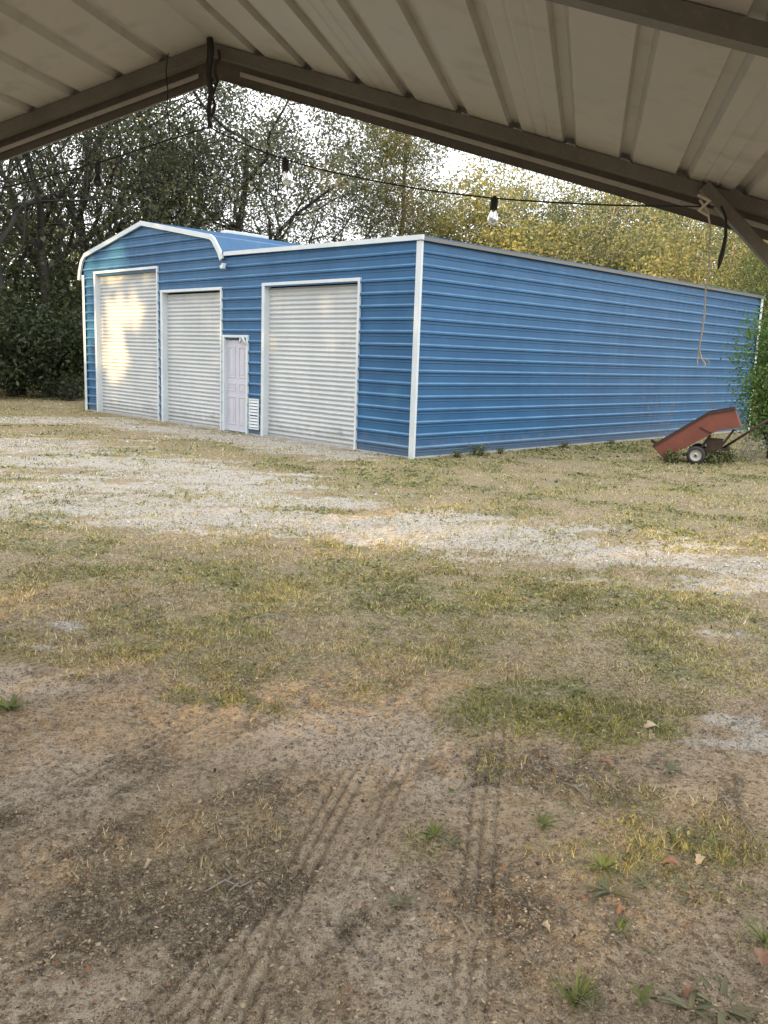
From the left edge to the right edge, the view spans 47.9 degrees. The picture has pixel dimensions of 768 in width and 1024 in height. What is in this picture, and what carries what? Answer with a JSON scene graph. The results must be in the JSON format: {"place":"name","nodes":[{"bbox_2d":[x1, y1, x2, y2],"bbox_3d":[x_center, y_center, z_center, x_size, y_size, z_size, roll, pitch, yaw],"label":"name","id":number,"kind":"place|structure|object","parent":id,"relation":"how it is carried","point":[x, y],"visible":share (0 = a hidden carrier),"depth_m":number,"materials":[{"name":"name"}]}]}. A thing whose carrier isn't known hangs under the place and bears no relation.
{"place":"outdoors","nodes":[
{"label":"outdoors","id":0,"kind":"place"},
{"bbox_2d":[0,81,730,302],"label":"sky","id":1,"kind":"structure","parent":0,"point":[455,162],"materials":[{"name":"white"}]},
{"bbox_2d":[0,372,767,1023],"bbox_3d":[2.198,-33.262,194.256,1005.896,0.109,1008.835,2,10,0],"label":"ground","id":2,"kind":"structure","parent":0,"point":[210,736],"depth_m":4.00,"materials":[{"name":"soil"}]},
{"bbox_2d":[0,693,33,711],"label":"broadleaf weed","id":3,"kind":"object","parent":2,"relation":"on","point":[13,701],"visible":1,"depth_m":4.39,"materials":[{"name":"green plant"}]},
{"bbox_2d":[0,270,55,355],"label":"shrub","id":4,"kind":"object","parent":2,"relation":"on","point":[19,298],"visible":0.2,"depth_m":29.45,"materials":[{"name":"green plant"}]},
{"bbox_2d":[0,293,78,397],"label":"shrub","id":5,"kind":"object","parent":2,"relation":"on","point":[4,367],"visible":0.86,"depth_m":28.10,"materials":[{"name":"green plant"}]},
{"bbox_2d":[0,282,83,397],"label":"shrub","id":6,"kind":"object","parent":2,"relation":"on","point":[47,358],"visible":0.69,"depth_m":28.87,"materials":[{"name":"green plant"}]},
{"bbox_2d":[1,225,82,390],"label":"shrub","id":7,"kind":"object","parent":2,"relation":"on","point":[58,279],"visible":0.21,"depth_m":32.68,"materials":[{"name":"green plant"}]},
{"bbox_2d":[0,271,83,394],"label":"shrub","id":8,"kind":"object","parent":2,"relation":"on","point":[23,391],"visible":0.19,"depth_m":29.75,"materials":[{"name":"green plant"}]},
{"bbox_2d":[15,309,84,393],"bbox_3d":[-10.981,-5.718,30.252,4.813,3.465,5.058,-8,14,-43],"label":"shrub","id":9,"kind":"object","parent":2,"relation":"on","point":[81,355],"visible":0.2,"depth_m":29.52,"materials":[{"name":"green plant"}]},
{"bbox_2d":[28,363,84,400],"bbox_3d":[-10.500,-4.340,28.525,2.566,1.540,2.225,2,10,0],"label":"shrub","id":10,"kind":"object","parent":2,"relation":"on","point":[67,393],"visible":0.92,"depth_m":28.40,"materials":[{"name":"green plant"}]},
{"bbox_2d":[0,109,214,396],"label":"oak tree","id":11,"kind":"object","parent":2,"relation":"on","point":[9,228],"visible":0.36,"depth_m":31.82,"materials":[{"name":"green plant"}]},
{"bbox_2d":[0,101,219,295],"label":"oak tree","id":12,"kind":"object","parent":2,"relation":"on","point":[59,238],"visible":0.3,"depth_m":33.58,"materials":[{"name":"green plant"}]},
{"bbox_2d":[0,94,222,381],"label":"oak tree","id":13,"kind":"object","parent":2,"relation":"on","point":[7,171],"visible":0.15,"depth_m":39.30,"materials":[{"name":"green plant"}]},
{"bbox_2d":[0,94,249,390],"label":"oak tree","id":14,"kind":"object","parent":2,"relation":"on","point":[40,243],"visible":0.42,"depth_m":31.05,"materials":[{"name":"green plant"}]},
{"bbox_2d":[3,81,295,289],"bbox_3d":[-10.755,-15.437,40.265,18.310,19.342,20.936,9,12,34],"label":"oak tree","id":15,"kind":"object","parent":2,"relation":"on","point":[181,210],"visible":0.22,"depth_m":37.66,"materials":[{"name":"green plant"}]},
{"bbox_2d":[145,858,154,868],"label":"dead leaf","id":16,"kind":"object","parent":2,"relation":"on","point":[149,860],"visible":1,"depth_m":3.07,"materials":[{"name":"beige plant"}]},
{"bbox_2d":[0,81,348,367],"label":"oak tree","id":17,"kind":"object","parent":2,"relation":"on","point":[109,163],"visible":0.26,"depth_m":33.33,"materials":[{"name":"green plant"}]},
{"bbox_2d":[204,868,251,891],"bbox_3d":[-0.549,1.282,2.972,0.132,0.022,0.139,10,13,36],"label":"dry stick","id":18,"kind":"object","parent":2,"relation":"on","point":[225,881],"visible":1,"depth_m":2.98,"materials":[{"name":"grey wood"}]},
{"bbox_2d":[115,83,386,244],"bbox_3d":[-7.460,-14.403,42.693,16.224,16.494,16.572,0,10,-9],"label":"thin tree","id":19,"kind":"object","parent":2,"relation":"on","point":[270,235],"visible":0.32,"depth_m":39.55,"materials":[{"name":"green plant"}]},
{"bbox_2d":[66,81,481,243],"bbox_3d":[-5.313,-16.191,37.317,20.063,22.114,18.761,7,11,27],"label":"oak tree","id":20,"kind":"object","parent":2,"relation":"on","point":[245,149],"visible":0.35,"depth_m":36.20,"materials":[{"name":"green plant"}]},
{"bbox_2d":[204,120,486,244],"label":"thin tree","id":21,"kind":"object","parent":2,"relation":"on","point":[317,222],"visible":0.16,"depth_m":43.49,"materials":[{"name":"green plant"}]},
{"bbox_2d":[0,0,767,267],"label":"carport","id":22,"kind":"object","parent":2,"relation":"on","point":[655,102],"visible":0.98,"depth_m":3.88,"materials":[{"name":"metal"}]},
{"bbox_2d":[165,53,170,131],"bbox_3d":[-1.128,-2.193,4.515,0.021,0.391,0.031,-4,12,-32],"label":"dangling wire","id":23,"kind":"object","parent":22,"relation":"hanging from","point":[167,91],"visible":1,"depth_m":4.50,"materials":[{"name":"black rubber"}]},
{"bbox_2d":[206,37,220,127],"bbox_3d":[-0.880,-2.209,4.442,0.079,0.429,0.045,5,11,15],"label":"power cord","id":24,"kind":"object","parent":22,"relation":"hanging from","point":[209,62],"visible":1,"depth_m":4.44,"materials":[{"name":"black rubber"}]},
{"bbox_2d":[0,126,714,224],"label":"string light","id":25,"kind":"object","parent":22,"relation":"hanging from","point":[492,217],"visible":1,"depth_m":4.40,"materials":[{"name":"black plastic"}]},
{"bbox_2d":[697,193,710,368],"bbox_3d":[1.492,-1.072,4.034,0.131,0.797,0.038,4,11,12],"label":"frayed cord","id":26,"kind":"object","parent":22,"relation":"hanging from","point":[699,195],"visible":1,"depth_m":4.02,"materials":[{"name":"grey fabric"}]},
{"bbox_2d":[717,206,726,268],"bbox_3d":[1.560,-1.267,3.985,0.045,0.283,0.024,2,10,0],"label":"cable end","id":27,"kind":"object","parent":22,"relation":"hanging from","point":[721,254],"visible":1,"depth_m":3.98,"materials":[{"name":"black rubber"}]},
{"bbox_2d":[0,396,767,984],"bbox_3d":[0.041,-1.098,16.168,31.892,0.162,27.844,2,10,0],"label":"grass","id":28,"kind":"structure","parent":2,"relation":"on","point":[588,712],"depth_m":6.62,"materials":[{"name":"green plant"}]},
{"bbox_2d":[0,518,767,1023],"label":"soil crumbs","id":29,"kind":"object","parent":2,"relation":"on","point":[336,972],"visible":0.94,"depth_m":3.00,"materials":[{"name":"brown soil"}]},
{"bbox_2d":[0,476,767,1023],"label":"leaf litter","id":30,"kind":"object","parent":2,"relation":"on","point":[426,976],"visible":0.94,"depth_m":3.09,"materials":[{"name":"brown plant"}]},
{"bbox_2d":[0,416,767,646],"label":"gravel","id":31,"kind":"structure","parent":2,"relation":"on","point":[16,445],"depth_m":10.91,"materials":[{"name":"grey gravel"}]},
{"bbox_2d":[1,194,767,389],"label":"wood","id":32,"kind":"object","parent":2,"relation":"on","point":[80,253],"depth_m":53.66,"materials":[{"name":"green plant"}]},
{"bbox_2d":[387,892,414,907],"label":"rosette weed","id":33,"kind":"object","parent":2,"relation":"on","point":[396,902],"visible":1,"depth_m":2.92,"materials":[{"name":"green plant"}]},
{"bbox_2d":[77,221,765,458],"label":"metal building","id":34,"kind":"structure","parent":2,"relation":"on","point":[421,346],"depth_m":18.50,"materials":[{"name":"metal"}]},
{"bbox_2d":[93,266,159,420],"bbox_3d":[-6.713,-4.403,22.647,0.184,3.794,3.352,-8,14,-44],"label":"roll up door","id":35,"kind":"structure","parent":34,"relation":"in","point":[126,306],"depth_m":22.75,"materials":[{"name":"white metal"}]},
{"bbox_2d":[160,287,222,430],"bbox_3d":[-4.540,-3.647,20.521,0.184,3.213,2.643,-8,14,-44],"label":"roll up door","id":36,"kind":"structure","parent":34,"relation":"in","point":[191,325],"depth_m":20.64,"materials":[{"name":"white metal"}]},
{"bbox_2d":[222,335,248,433],"bbox_3d":[-3.300,-2.855,19.302,0.233,2.155,0.974,-8,14,-44],"label":"walk door","id":37,"kind":"structure","parent":34,"relation":"in","point":[235,355],"depth_m":19.38,"materials":[{"name":"paint"}]},
{"bbox_2d":[260,277,361,449],"bbox_3d":[-1.505,-3.009,17.489,0.184,3.246,3.048,-8,14,-44],"label":"roll up door","id":38,"kind":"structure","parent":34,"relation":"in","point":[310,336],"depth_m":17.53,"materials":[{"name":"white metal"}]},
{"bbox_2d":[297,116,552,246],"bbox_3d":[1.909,-12.774,39.298,11.488,15.112,10.011,2,10,0],"label":"oak tree","id":39,"kind":"object","parent":2,"relation":"on","point":[407,159],"visible":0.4,"depth_m":37.59,"materials":[{"name":"green plant"}]},
{"bbox_2d":[420,819,447,841],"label":"broadleaf weed","id":40,"kind":"object","parent":2,"relation":"on","point":[434,829],"visible":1,"depth_m":3.35,"materials":[{"name":"green plant"}]},
{"bbox_2d":[366,157,529,240],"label":"thin tree","id":41,"kind":"object","parent":2,"relation":"on","point":[448,170],"visible":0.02,"depth_m":50.85,"materials":[{"name":"green plant"}]},
{"bbox_2d":[444,834,466,848],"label":"broadleaf weed","id":42,"kind":"object","parent":2,"relation":"on","point":[456,840],"visible":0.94,"depth_m":3.32,"materials":[{"name":"green plant"}]},
{"bbox_2d":[450,449,463,457],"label":"weed","id":43,"kind":"object","parent":2,"relation":"on","point":[458,453],"visible":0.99,"depth_m":16.02,"materials":[{"name":"green plant"}]},
{"bbox_2d":[446,786,469,796],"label":"rosette weed","id":44,"kind":"object","parent":2,"relation":"on","point":[450,789],"visible":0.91,"depth_m":3.72,"materials":[{"name":"green plant"}]},
{"bbox_2d":[451,912,470,935],"bbox_3d":[0.255,1.348,2.831,0.013,0.025,0.148,-2,11,-19],"label":"dry stick","id":45,"kind":"object","parent":2,"relation":"on","point":[453,913],"visible":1,"depth_m":2.83,"materials":[{"name":"grey wood"}]},
{"bbox_2d":[465,443,490,455],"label":"weed","id":46,"kind":"object","parent":2,"relation":"on","point":[479,452],"visible":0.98,"depth_m":16.44,"materials":[{"name":"green plant"}]},
{"bbox_2d":[496,448,505,453],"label":"weed","id":47,"kind":"object","parent":2,"relation":"on","point":[499,450],"visible":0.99,"depth_m":16.93,"materials":[{"name":"green plant"}]},
{"bbox_2d":[356,153,713,282],"bbox_3d":[5.434,-11.523,40.628,17.258,13.588,19.060,-1,11,-17],"label":"golden tree","id":48,"kind":"object","parent":2,"relation":"on","point":[508,241],"visible":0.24,"depth_m":37.98,"materials":[{"name":"yellow plant"}]},
{"bbox_2d":[528,808,558,832],"bbox_3d":[0.645,1.240,3.449,0.135,0.033,0.168,7,11,26],"label":"grass tuft","id":49,"kind":"object","parent":2,"relation":"on","point":[542,820],"visible":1,"depth_m":3.47,"materials":[{"name":"green plant"}]},
{"bbox_2d":[540,920,549,931],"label":"dead leaf","id":50,"kind":"object","parent":2,"relation":"on","point":[546,924],"visible":1,"depth_m":2.81,"materials":[{"name":"beige plant"}]},
{"bbox_2d":[559,441,570,448],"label":"weed","id":51,"kind":"object","parent":2,"relation":"on","point":[563,445],"visible":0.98,"depth_m":18.45,"materials":[{"name":"green plant"}]},
{"bbox_2d":[537,965,602,1013],"bbox_3d":[0.534,1.376,2.490,0.197,0.101,0.173,2,10,0],"label":"grass tuft","id":52,"kind":"object","parent":2,"relation":"on","point":[577,989],"visible":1,"depth_m":2.51,"materials":[{"name":"green plant"}]},
{"bbox_2d":[562,781,590,804],"bbox_3d":[0.851,1.199,3.722,0.067,0.031,0.210,-2,11,-23],"label":"dry stick","id":53,"kind":"object","parent":2,"relation":"on","point":[576,787],"visible":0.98,"depth_m":3.74,"materials":[{"name":"grey wood"}]},
{"bbox_2d":[570,987,614,1022],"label":"grass tuft","id":54,"kind":"object","parent":2,"relation":"on","point":[593,1002],"visible":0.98,"depth_m":2.47,"materials":[{"name":"green plant"}]},
{"bbox_2d":[443,152,756,269],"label":"autumn tree","id":55,"kind":"object","parent":2,"relation":"on","point":[560,206],"visible":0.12,"depth_m":41.95,"materials":[{"name":"yellow plant"}]},
{"bbox_2d":[587,849,622,877],"bbox_3d":[0.805,1.289,3.154,0.125,0.054,0.126,5,11,16],"label":"broadleaf weed","id":56,"kind":"object","parent":2,"relation":"on","point":[603,862],"visible":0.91,"depth_m":3.18,"materials":[{"name":"green plant"}]},
{"bbox_2d":[600,757,614,766],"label":"dead leaf","id":57,"kind":"object","parent":2,"relation":"on","point":[608,759],"visible":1,"depth_m":3.99,"materials":[{"name":"brown plant"}]},
{"bbox_2d":[576,869,642,903],"bbox_3d":[0.788,1.311,3.022,0.245,0.041,0.198,2,10,0],"label":"broadleaf weed","id":58,"kind":"object","parent":2,"relation":"on","point":[605,884],"visible":1,"depth_m":3.02,"materials":[{"name":"green plant"}]},
{"bbox_2d":[608,917,635,937],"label":"grass tuft","id":59,"kind":"object","parent":2,"relation":"on","point":[620,925],"visible":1,"depth_m":2.83,"materials":[{"name":"green plant"}]},
{"bbox_2d":[617,905,626,914],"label":"dead leaf","id":60,"kind":"object","parent":2,"relation":"on","point":[620,908],"visible":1,"depth_m":2.90,"materials":[{"name":"brown plant"}]},
{"bbox_2d":[510,183,760,392],"bbox_3d":[12.696,-9.770,40.549,15.143,11.181,11.211,0,11,-13],"label":"autumn tree","id":61,"kind":"object","parent":2,"relation":"on","point":[636,256],"visible":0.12,"depth_m":38.60,"materials":[{"name":"yellow plant"}]},
{"bbox_2d":[631,983,654,1006],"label":"broadleaf weed","id":62,"kind":"object","parent":2,"relation":"on","point":[645,990],"visible":0.98,"depth_m":2.53,"materials":[{"name":"green plant"}]},
{"bbox_2d":[627,869,663,894],"bbox_3d":[0.915,1.318,3.081,0.123,0.023,0.128,-7,14,-42],"label":"rosette weed","id":63,"kind":"object","parent":2,"relation":"on","point":[646,881],"visible":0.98,"depth_m":3.08,"materials":[{"name":"green plant"}]},
{"bbox_2d":[534,184,767,283],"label":"autumn tree","id":64,"kind":"object","parent":2,"relation":"on","point":[718,248],"visible":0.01,"depth_m":46.68,"materials":[{"name":"yellow plant"}]},
{"bbox_2d":[644,720,658,727],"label":"dead leaf","id":65,"kind":"object","parent":2,"relation":"on","point":[649,724],"visible":1,"depth_m":4.37,"materials":[{"name":"beige plant"}]},
{"bbox_2d":[638,944,674,957],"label":"grass tuft","id":66,"kind":"object","parent":2,"relation":"on","point":[643,948],"visible":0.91,"depth_m":2.73,"materials":[{"name":"green plant"}]},
{"bbox_2d":[639,386,676,436],"bbox_3d":[6.250,-2.183,19.582,0.927,1.471,0.678,7,12,27],"label":"bare sapling","id":67,"kind":"object","parent":2,"relation":"on","point":[661,418],"visible":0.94,"depth_m":19.50,"materials":[{"name":"grey wood"}]},
{"bbox_2d":[650,759,686,775],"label":"rosette weed","id":68,"kind":"object","parent":2,"relation":"on","point":[669,766],"visible":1,"depth_m":3.97,"materials":[{"name":"green plant"}]},
{"bbox_2d":[652,449,685,463],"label":"weed","id":69,"kind":"object","parent":2,"relation":"on","point":[671,457],"visible":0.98,"depth_m":16.34,"materials":[{"name":"green plant"}]},
{"bbox_2d":[661,855,682,868],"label":"dead leaf","id":70,"kind":"object","parent":2,"relation":"on","point":[671,859],"visible":1,"depth_m":3.19,"materials":[{"name":"brown plant"}]},
{"bbox_2d":[606,204,767,293],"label":"autumn tree","id":71,"kind":"object","parent":2,"relation":"on","point":[730,244],"visible":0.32,"depth_m":35.32,"materials":[{"name":"yellow plant"}]},
{"bbox_2d":[655,982,720,1022],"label":"broadleaf weed","id":72,"kind":"object","parent":2,"relation":"on","point":[699,1010],"visible":1,"depth_m":2.46,"materials":[{"name":"green plant"}]},
{"bbox_2d":[683,982,697,997],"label":"dead leaf","id":73,"kind":"object","parent":2,"relation":"on","point":[687,989],"visible":1,"depth_m":2.52,"materials":[{"name":"brown plant"}]},
{"bbox_2d":[625,214,761,384],"bbox_3d":[15.003,-8.644,38.813,10.355,8.735,11.436,-1,11,-15],"label":"golden tree","id":74,"kind":"object","parent":2,"relation":"on","point":[697,276],"visible":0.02,"depth_m":36.41,"materials":[{"name":"yellow plant"}]},
{"bbox_2d":[677,881,711,903],"bbox_3d":[1.094,1.341,3.036,0.130,0.022,0.135,4,10,10],"label":"rosette weed","id":75,"kind":"object","parent":2,"relation":"on","point":[685,889],"visible":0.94,"depth_m":3.05,"materials":[{"name":"green plant"}]},
{"bbox_2d":[695,853,704,864],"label":"dead leaf","id":76,"kind":"object","parent":2,"relation":"on","point":[699,858],"visible":1,"depth_m":3.22,"materials":[{"name":"beige plant"}]},
{"bbox_2d":[651,407,767,463],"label":"dump cart","id":77,"kind":"object","parent":2,"relation":"on","point":[700,428],"visible":0.99,"depth_m":16.32,"materials":[{"name":"red paint"}]},
{"bbox_2d":[703,368,723,443],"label":"bare sapling","id":78,"kind":"object","parent":2,"relation":"on","point":[708,397],"visible":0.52,"depth_m":20.00,"materials":[{"name":"grey wood"}]},
{"bbox_2d":[699,446,736,464],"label":"weed","id":79,"kind":"object","parent":2,"relation":"on","point":[716,459],"visible":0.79,"depth_m":16.41,"materials":[{"name":"green plant"}]},
{"bbox_2d":[677,233,767,406],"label":"green tree","id":80,"kind":"object","parent":2,"relation":"on","point":[758,289],"visible":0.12,"depth_m":28.25,"materials":[{"name":"green plant"}]},
{"bbox_2d":[684,971,765,1023],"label":"broadleaf weed","id":81,"kind":"object","parent":2,"relation":"on","point":[734,1009],"visible":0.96,"depth_m":2.49,"materials":[{"name":"green plant"}]},
{"bbox_2d":[719,449,745,462],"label":"weed","id":82,"kind":"object","parent":2,"relation":"on","point":[728,456],"visible":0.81,"depth_m":16.88,"materials":[{"name":"green plant"}]},
{"bbox_2d":[717,291,767,457],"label":"green bush","id":83,"kind":"object","parent":2,"relation":"on","point":[757,398],"visible":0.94,"depth_m":17.68,"materials":[{"name":"green plant"}]},
{"bbox_2d":[739,419,756,455],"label":"bare shrub","id":84,"kind":"object","parent":2,"relation":"on","point":[747,444],"visible":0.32,"depth_m":18.35,"materials":[{"name":"grey wood"}]},
{"bbox_2d":[735,810,763,852],"bbox_3d":[1.457,1.271,3.441,0.010,0.010,0.324,2,10,3],"label":"dry stick","id":85,"kind":"object","parent":2,"relation":"on","point":[749,829],"visible":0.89,"depth_m":3.45,"materials":[{"name":"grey wood"}]},
{"bbox_2d":[733,424,767,462],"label":"bare shrub","id":86,"kind":"object","parent":2,"relation":"on","point":[745,439],"visible":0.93,"depth_m":17.05,"materials":[{"name":"grey wood"}]},
{"bbox_2d":[736,913,767,949],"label":"grass tuft","id":87,"kind":"object","parent":2,"relation":"on","point":[764,938],"visible":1,"depth_m":2.79,"materials":[{"name":"green plant"}]},
{"bbox_2d":[754,947,767,968],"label":"dead leaf","id":88,"kind":"object","parent":2,"relation":"on","point":[762,954],"visible":1,"depth_m":2.65,"materials":[{"name":"brown plant"}]},
{"bbox_2d":[0,389,767,929],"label":"dry grass","id":89,"kind":"structure","parent":0,"point":[374,657],"depth_m":6.93,"materials":[{"name":"beige plant"}]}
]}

